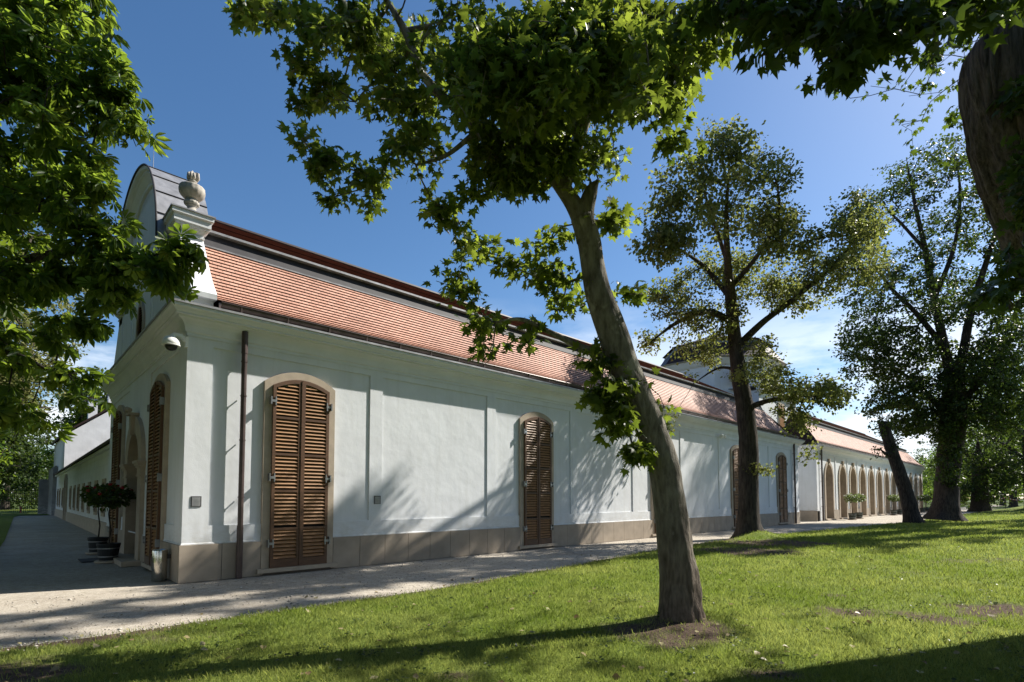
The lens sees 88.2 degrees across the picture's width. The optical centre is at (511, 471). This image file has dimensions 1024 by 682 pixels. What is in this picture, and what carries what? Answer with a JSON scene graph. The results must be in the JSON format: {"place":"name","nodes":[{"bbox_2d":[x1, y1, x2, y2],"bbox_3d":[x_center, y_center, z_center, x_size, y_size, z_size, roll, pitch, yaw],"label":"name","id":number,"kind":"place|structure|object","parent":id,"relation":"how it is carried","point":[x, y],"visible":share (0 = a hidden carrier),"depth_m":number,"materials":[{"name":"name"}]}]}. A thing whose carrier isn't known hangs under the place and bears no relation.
{"place":"outdoors","nodes":[
{"label":"outdoors","id":0,"kind":"place"},
{"bbox_2d":[0,516,14,545],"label":"lawn","id":1,"kind":"structure","parent":0,"point":[5,523],"depth_m":29.65,"materials":[{"name":"green plant"}]},
{"bbox_2d":[0,427,17,482],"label":"broadleaf tree","id":2,"kind":"object","parent":1,"relation":"on","point":[4,458],"visible":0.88,"depth_m":24.11,"materials":[{"name":"green plant"}]},
{"bbox_2d":[2,380,42,485],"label":"broadleaf tree","id":3,"kind":"object","parent":1,"relation":"on","point":[29,470],"visible":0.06,"depth_m":42.72,"materials":[{"name":"green plant"}]},
{"bbox_2d":[0,373,47,489],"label":"broadleaf tree","id":4,"kind":"object","parent":1,"relation":"on","point":[13,440],"visible":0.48,"depth_m":28.86,"materials":[{"name":"green plant"}]},
{"bbox_2d":[0,220,90,419],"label":"linden tree","id":5,"kind":"object","parent":1,"relation":"on","point":[36,354],"visible":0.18,"depth_m":19.86,"materials":[{"name":"green plant"}]},
{"bbox_2d":[0,0,210,442],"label":"horse chestnut tree","id":6,"kind":"object","parent":1,"relation":"on","point":[58,101],"visible":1,"depth_m":7.22,"materials":[{"name":"green plant"}]},
{"bbox_2d":[0,509,48,515],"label":"lawn","id":7,"kind":"structure","parent":0,"point":[6,513],"depth_m":53.24,"materials":[{"name":"green plant"}]},
{"bbox_2d":[0,487,37,512],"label":"iron gate","id":8,"kind":"structure","parent":7,"relation":"on","point":[21,510],"depth_m":52.38,"materials":[{"name":"black metal"}]},
{"bbox_2d":[0,444,51,509],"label":"tree","id":9,"kind":"object","parent":7,"relation":"on","point":[9,505],"visible":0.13,"depth_m":70.41,"materials":[{"name":"green plant"}]},
{"bbox_2d":[0,393,56,501],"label":"broadleaf tree","id":10,"kind":"object","parent":7,"relation":"on","point":[36,469],"visible":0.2,"depth_m":51.60,"materials":[{"name":"green plant"}]},
{"bbox_2d":[37,466,57,514],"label":"garden wall","id":11,"kind":"structure","parent":7,"relation":"on","point":[47,496],"depth_m":51.39,"materials":[{"name":"grey paint"}]},
{"bbox_2d":[34,375,105,483],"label":"tree","id":12,"kind":"object","parent":7,"relation":"on","point":[49,455],"visible":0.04,"depth_m":58.08,"materials":[{"name":"green plant"}]},
{"bbox_2d":[54,366,106,446],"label":"broadleaf tree","id":13,"kind":"object","parent":7,"relation":"on","point":[86,395],"visible":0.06,"depth_m":58.59,"materials":[{"name":"green plant"}]},
{"bbox_2d":[51,394,110,470],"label":"white gabled house","id":14,"kind":"structure","parent":7,"relation":"on","point":[92,431],"depth_m":45.44,"materials":[{"name":"paint"}]},
{"bbox_2d":[78,558,97,562],"bbox_3d":[-10.756,2.264,13.542,0.500,0.020,0.900,3,-4,-44],"label":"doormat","id":15,"kind":"object","parent":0,"point":[84,560],"visible":0.57,"depth_m":13.41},
{"bbox_2d":[0,505,996,648],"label":"gravel path","id":16,"kind":"structure","parent":0,"point":[40,555],"depth_m":10.07,"materials":[{"name":"beige gravel"}]},
{"bbox_2d":[53,438,109,536],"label":"outbuilding","id":17,"kind":"structure","parent":16,"relation":"on","point":[89,469],"depth_m":27.96,"materials":[{"name":"paint"}]},
{"bbox_2d":[58,488,60,506],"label":"window frame","id":18,"kind":"structure","parent":17,"relation":"in","point":[59,488],"depth_m":43.16,"materials":[{"name":"stone"}]},
{"bbox_2d":[61,488,63,507],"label":"window frame","id":19,"kind":"structure","parent":17,"relation":"in","point":[62,488],"depth_m":40.55,"materials":[{"name":"stone"}]},
{"bbox_2d":[69,486,71,508],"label":"window frame","id":20,"kind":"structure","parent":17,"relation":"in","point":[70,489],"depth_m":34.55,"materials":[{"name":"stone"}]},
{"bbox_2d":[72,485,75,509],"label":"window frame","id":21,"kind":"structure","parent":17,"relation":"in","point":[74,488],"depth_m":32.20,"materials":[{"name":"stone"}]},
{"bbox_2d":[76,484,79,510],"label":"window frame","id":22,"kind":"structure","parent":17,"relation":"in","point":[78,485],"depth_m":30.12,"materials":[{"name":"stone"}]},
{"bbox_2d":[81,483,84,511],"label":"window frame","id":23,"kind":"structure","parent":17,"relation":"in","point":[83,484],"depth_m":27.90,"materials":[{"name":"stone"}]},
{"bbox_2d":[86,482,90,513],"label":"window frame","id":24,"kind":"structure","parent":17,"relation":"in","point":[89,483],"depth_m":25.65,"materials":[{"name":"stone"}]},
{"bbox_2d":[93,480,97,514],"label":"window frame","id":25,"kind":"structure","parent":17,"relation":"in","point":[96,481],"depth_m":23.46,"materials":[{"name":"stone"}]},
{"bbox_2d":[100,478,105,516],"bbox_3d":[-16.691,1.060,21.575,0.105,1.540,1.000,3,-4,-43],"label":"window frame","id":26,"kind":"structure","parent":17,"relation":"in","point":[103,480],"depth_m":21.29,"materials":[{"name":"stone"}]},
{"bbox_2d":[79,483,114,554],"bbox_3d":[-11.874,1.337,15.223,0.999,2.037,1.014,3,-4,-44],"label":"potted tree","id":27,"kind":"object","parent":16,"relation":"on","point":[92,543],"visible":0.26,"depth_m":14.98,"materials":[{"name":"green plant"}]},
{"bbox_2d":[83,483,136,563],"bbox_3d":[-10.003,1.267,13.151,1.084,1.972,1.088,3,-4,-44],"label":"potted tree","id":28,"kind":"object","parent":16,"relation":"on","point":[108,552],"visible":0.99,"depth_m":13.03,"materials":[{"name":"green plant"}]},
{"bbox_2d":[151,549,170,581],"bbox_3d":[-6.800,1.810,10.250,0.320,0.600,0.260,3,-4,-44],"label":"litter bin","id":29,"kind":"object","parent":16,"relation":"on","point":[159,565],"visible":1,"depth_m":10.13,"materials":[{"name":"silver metal"}]},
{"bbox_2d":[0,541,699,650],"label":"pebbles","id":30,"kind":"object","parent":16,"relation":"on","point":[119,629],"visible":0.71,"depth_m":8.50,"materials":[{"name":"stone"}]},
{"bbox_2d":[99,163,804,583],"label":"building","id":31,"kind":"structure","parent":16,"relation":"on","point":[293,409],"depth_m":13.23,"materials":[{"name":"white paint"}]},
{"bbox_2d":[107,405,125,542],"bbox_3d":[-11.639,0.201,15.534,0.165,4.338,1.720,3,-4,-44],"label":"window frame","id":32,"kind":"structure","parent":31,"relation":"in","point":[118,429],"depth_m":15.16,"materials":[{"name":"stone"}]},
{"bbox_2d":[136,301,144,336],"bbox_3d":[-9.628,-3.777,13.679,0.085,1.278,0.997,3,-4,-44],"label":"oval window","id":33,"kind":"structure","parent":31,"relation":"in","point":[140,322],"depth_m":13.64,"materials":[{"name":"glass"}]},
{"bbox_2d":[141,373,170,569],"bbox_3d":[-7.835,0.006,11.608,0.165,4.338,1.720,3,-4,-44],"label":"window frame","id":34,"kind":"structure","parent":31,"relation":"in","point":[156,478],"depth_m":11.39,"materials":[{"name":"wood"}]},
{"bbox_2d":[161,332,188,350],"bbox_3d":[-6.358,-2.451,9.968,0.427,0.360,0.308,1,-3,-23],"label":"security camera","id":35,"kind":"object","parent":31,"relation":"attached to","point":[171,342],"visible":1,"depth_m":9.90,"materials":[{"name":"white plastic"}]},
{"bbox_2d":[178,171,204,210],"bbox_3d":[-6.839,-5.946,11.294,0.507,1.015,0.497,3,-4,-44],"label":"stone urn","id":36,"kind":"object","parent":31,"relation":"on","point":[191,191],"visible":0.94,"depth_m":11.19,"materials":[{"name":"white stone"}]},
{"bbox_2d":[191,496,201,506],"bbox_3d":[-6.065,0.573,10.148,0.176,0.200,0.022,3,-4,-44],"label":"wall plaque","id":37,"kind":"object","parent":31,"relation":"attached to","point":[195,501],"depth_m":10.14,"materials":[{"name":"metal"}]},
{"bbox_2d":[256,372,337,575],"bbox_3d":[-4.615,0.002,11.520,1.720,4.338,0.165,3,-4,-44],"label":"window frame","id":38,"kind":"structure","parent":31,"relation":"in","point":[297,482],"depth_m":11.44,"materials":[{"name":"wood"}]},
{"bbox_2d":[374,496,380,503],"bbox_3d":[-3.273,0.687,12.847,0.176,0.200,0.022,3,-4,-44],"label":"wall plaque","id":39,"kind":"object","parent":31,"relation":"attached to","point":[377,499],"depth_m":12.84,"materials":[{"name":"metal"}]},
{"bbox_2d":[518,412,556,549],"bbox_3d":[0.817,0.262,16.771,1.720,4.338,0.165,3,-4,-44],"label":"window frame","id":40,"kind":"structure","parent":31,"relation":"in","point":[536,440],"depth_m":16.68,"materials":[{"name":"wood"}]},
{"bbox_2d":[650,481,655,536],"bbox_3d":[6.250,0.522,22.022,1.720,4.338,0.165,3,-4,-44],"label":"window frame","id":41,"kind":"structure","parent":31,"relation":"in","point":[651,498],"depth_m":21.47,"materials":[{"name":"stone"}]},
{"bbox_2d":[730,445,738,528],"bbox_3d":[11.697,0.784,27.287,1.720,4.338,0.165,3,-4,-44],"label":"window frame","id":42,"kind":"structure","parent":31,"relation":"in","point":[734,450],"depth_m":26.90,"materials":[{"name":"wood"}]},
{"bbox_2d":[776,452,789,523],"bbox_3d":[16.224,1.001,31.663,1.720,4.338,0.165,3,-4,-44],"label":"window frame","id":43,"kind":"structure","parent":31,"relation":"in","point":[781,473],"depth_m":31.52,"materials":[{"name":"stone"}]},
{"bbox_2d":[661,335,795,426],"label":"octagonal pavilion","id":44,"kind":"structure","parent":16,"relation":"on","point":[715,380],"depth_m":37.43,"materials":[{"name":"white paint"}]},
{"bbox_2d":[778,402,784,426],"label":"window frame","id":45,"kind":"structure","parent":44,"relation":"in","point":[780,420],"depth_m":38.24,"materials":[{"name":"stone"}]},
{"bbox_2d":[624,113,904,537],"bbox_3d":[8.620,-3.843,19.544,13.792,13.042,8.913,3,-4,-44],"label":"linden tree","id":46,"kind":"object","parent":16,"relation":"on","point":[854,223],"visible":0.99,"depth_m":19.07,"materials":[{"name":"green plant"}]},
{"bbox_2d":[844,493,859,519],"bbox_3d":[24.965,2.542,38.818,1.064,1.969,1.078,3,-4,-44],"label":"potted tree","id":47,"kind":"object","parent":16,"relation":"on","point":[851,498],"visible":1,"depth_m":38.69,"materials":[{"name":"green plant"}]},
{"bbox_2d":[785,411,925,520],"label":"arcade wing","id":48,"kind":"structure","parent":16,"relation":"on","point":[846,465],"depth_m":42.00,"materials":[{"name":"white paint"}]},
{"bbox_2d":[824,459,836,520],"bbox_3d":[22.724,1.289,38.313,2.200,4.420,0.820,3,-4,-44],"label":"arched doorway","id":49,"kind":"structure","parent":48,"relation":"in","point":[829,499],"depth_m":38.75,"materials":[{"name":"stone"}]},
{"bbox_2d":[838,461,848,518],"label":"arched doorway","id":50,"kind":"structure","parent":48,"relation":"in","point":[842,475],"depth_m":41.18,"materials":[{"name":"stone"}]},
{"bbox_2d":[849,463,857,512],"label":"arched doorway","id":51,"kind":"structure","parent":48,"relation":"in","point":[852,471],"depth_m":43.23,"materials":[{"name":"stone"}]},
{"bbox_2d":[859,464,868,516],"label":"arched doorway","id":52,"kind":"structure","parent":48,"relation":"in","point":[862,475],"depth_m":45.29,"materials":[{"name":"stone"}]},
{"bbox_2d":[868,466,877,515],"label":"arched doorway","id":53,"kind":"structure","parent":48,"relation":"in","point":[871,480],"depth_m":47.39,"materials":[{"name":"stone"}]},
{"bbox_2d":[876,467,884,514],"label":"arched doorway","id":54,"kind":"structure","parent":48,"relation":"in","point":[879,485],"depth_m":49.47,"materials":[{"name":"stone"}]},
{"bbox_2d":[884,469,890,514],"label":"arched doorway","id":55,"kind":"structure","parent":48,"relation":"in","point":[886,476],"depth_m":51.54,"materials":[{"name":"stone"}]},
{"bbox_2d":[891,473,896,509],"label":"arched doorway","id":56,"kind":"structure","parent":48,"relation":"in","point":[893,485],"depth_m":53.63,"materials":[{"name":"stone"}]},
{"bbox_2d":[909,473,912,487],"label":"arched doorway","id":57,"kind":"structure","parent":48,"relation":"in","point":[910,476],"depth_m":59.83,"materials":[{"name":"stone"}]},
{"bbox_2d":[914,473,918,507],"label":"arched doorway","id":58,"kind":"structure","parent":48,"relation":"in","point":[915,477],"depth_m":61.97,"materials":[{"name":"stone"}]},
{"bbox_2d":[918,474,922,507],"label":"arched doorway","id":59,"kind":"structure","parent":48,"relation":"in","point":[920,486],"depth_m":64.03,"materials":[{"name":"stone"}]},
{"bbox_2d":[855,493,866,518],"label":"potted tree","id":60,"kind":"object","parent":16,"relation":"on","point":[859,515],"visible":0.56,"depth_m":40.72,"materials":[{"name":"green plant"}]},
{"bbox_2d":[886,494,899,514],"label":"potted tree","id":61,"kind":"object","parent":16,"relation":"on","point":[891,497],"visible":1,"depth_m":48.49,"materials":[{"name":"green plant"}]},
{"bbox_2d":[896,494,901,513],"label":"potted tree","id":62,"kind":"object","parent":16,"relation":"on","point":[899,510],"visible":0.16,"depth_m":51.19,"materials":[{"name":"green plant"}]},
{"bbox_2d":[917,495,927,511],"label":"potted tree","id":63,"kind":"object","parent":16,"relation":"on","point":[921,498],"visible":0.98,"depth_m":58.73,"materials":[{"name":"green plant"}]},
{"bbox_2d":[924,495,932,511],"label":"potted tree","id":64,"kind":"object","parent":16,"relation":"on","point":[926,507],"visible":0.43,"depth_m":61.68,"materials":[{"name":"green plant"}]},
{"bbox_2d":[966,437,1023,505],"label":"tree","id":65,"kind":"object","parent":16,"relation":"on","point":[1000,504],"visible":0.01,"depth_m":110.01,"materials":[{"name":"green plant"}]},
{"bbox_2d":[0,505,1023,681],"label":"lawn","id":66,"kind":"structure","parent":0,"point":[35,673],"depth_m":6.04,"materials":[{"name":"green plant"}]},
{"bbox_2d":[221,0,742,622],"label":"plane tree","id":67,"kind":"object","parent":66,"relation":"on","point":[543,84],"visible":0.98,"depth_m":6.34,"materials":[{"name":"green plant"}]},
{"bbox_2d":[0,543,1015,681],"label":"fallen leaves","id":68,"kind":"object","parent":66,"relation":"on","point":[415,675],"visible":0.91,"depth_m":5.50,"materials":[{"name":"plant"}]},
{"bbox_2d":[3,543,1023,681],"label":"clover","id":69,"kind":"object","parent":66,"relation":"on","point":[516,645],"visible":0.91,"depth_m":5.29,"materials":[{"name":"green plant"}]},
{"bbox_2d":[677,0,1023,322],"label":"maple tree","id":70,"kind":"object","parent":66,"relation":"on","point":[852,41],"visible":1,"depth_m":4.04,"materials":[{"name":"green plant"}]},
{"bbox_2d":[867,416,925,523],"bbox_3d":[23.361,-0.096,32.460,3.783,6.883,1.697,1,-3,-14],"label":"pollarded tree","id":71,"kind":"object","parent":66,"relation":"on","point":[910,508],"visible":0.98,"depth_m":32.29,"materials":[{"name":"brown plant"}]},
{"bbox_2d":[828,132,1023,520],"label":"ivy clad tree","id":72,"kind":"object","parent":66,"relation":"on","point":[955,407],"visible":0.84,"depth_m":34.27,"materials":[{"name":"green plant"}]},
{"bbox_2d":[915,10,1018,76],"bbox_3d":[31.839,-10.261,27.954,41.180,26.907,8.381,2,-3,-31],"label":"tall plane tree","id":73,"kind":"object","parent":66,"relation":"on","point":[923,63],"visible":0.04,"depth_m":24.51,"materials":[{"name":"green plant"}]},
{"bbox_2d":[923,431,1023,511],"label":"yew tree","id":74,"kind":"object","parent":66,"relation":"on","point":[980,498],"visible":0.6,"depth_m":60.55,"materials":[{"name":"green plant"}]},
{"bbox_2d":[939,342,1023,489],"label":"maple tree","id":75,"kind":"object","parent":66,"relation":"on","point":[980,434],"visible":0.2,"depth_m":58.31,"materials":[{"name":"green plant"}]},
{"bbox_2d":[0,0,1023,498],"label":"sky","id":76,"kind":"structure","parent":0,"point":[219,97],"materials":[{"name":"blue"}]},
{"bbox_2d":[11,499,1023,508],"bbox_3d":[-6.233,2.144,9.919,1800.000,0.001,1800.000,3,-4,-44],"label":"ground","id":77,"kind":"structure","parent":0,"point":[928,505],"depth_m":113.37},
{"bbox_2d":[12,413,75,501],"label":"tree","id":78,"kind":"object","parent":77,"relation":"on","point":[36,438],"visible":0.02,"depth_m":83.87,"materials":[{"name":"green plant"}]},
{"bbox_2d":[12,469,1023,501],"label":"distant wood","id":79,"kind":"object","parent":77,"relation":"on","point":[20,477],"depth_m":180.76,"materials":[{"name":"green plant"}]},
{"bbox_2d":[922,465,933,494],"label":"tree","id":80,"kind":"object","parent":77,"relation":"on","point":[930,488],"visible":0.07,"depth_m":146.86,"materials":[{"name":"green plant"}]},
{"bbox_2d":[914,448,966,501],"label":"tree","id":81,"kind":"object","parent":77,"relation":"on","point":[928,460],"visible":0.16,"depth_m":131.99,"materials":[{"name":"green plant"}]},
{"bbox_2d":[907,430,996,492],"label":"tree","id":82,"kind":"object","parent":77,"relation":"on","point":[920,450],"visible":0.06,"depth_m":163.78,"materials":[{"name":"green plant"}]},
{"bbox_2d":[922,386,1022,506],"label":"tree","id":83,"kind":"object","parent":77,"relation":"on","point":[1014,503],"visible":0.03,"depth_m":94.95,"materials":[{"name":"green plant"}]},
{"bbox_2d":[965,414,1023,502],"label":"maple tree","id":84,"kind":"object","parent":77,"relation":"on","point":[970,443],"visible":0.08,"depth_m":77.36,"materials":[{"name":"green plant"}]}
]}

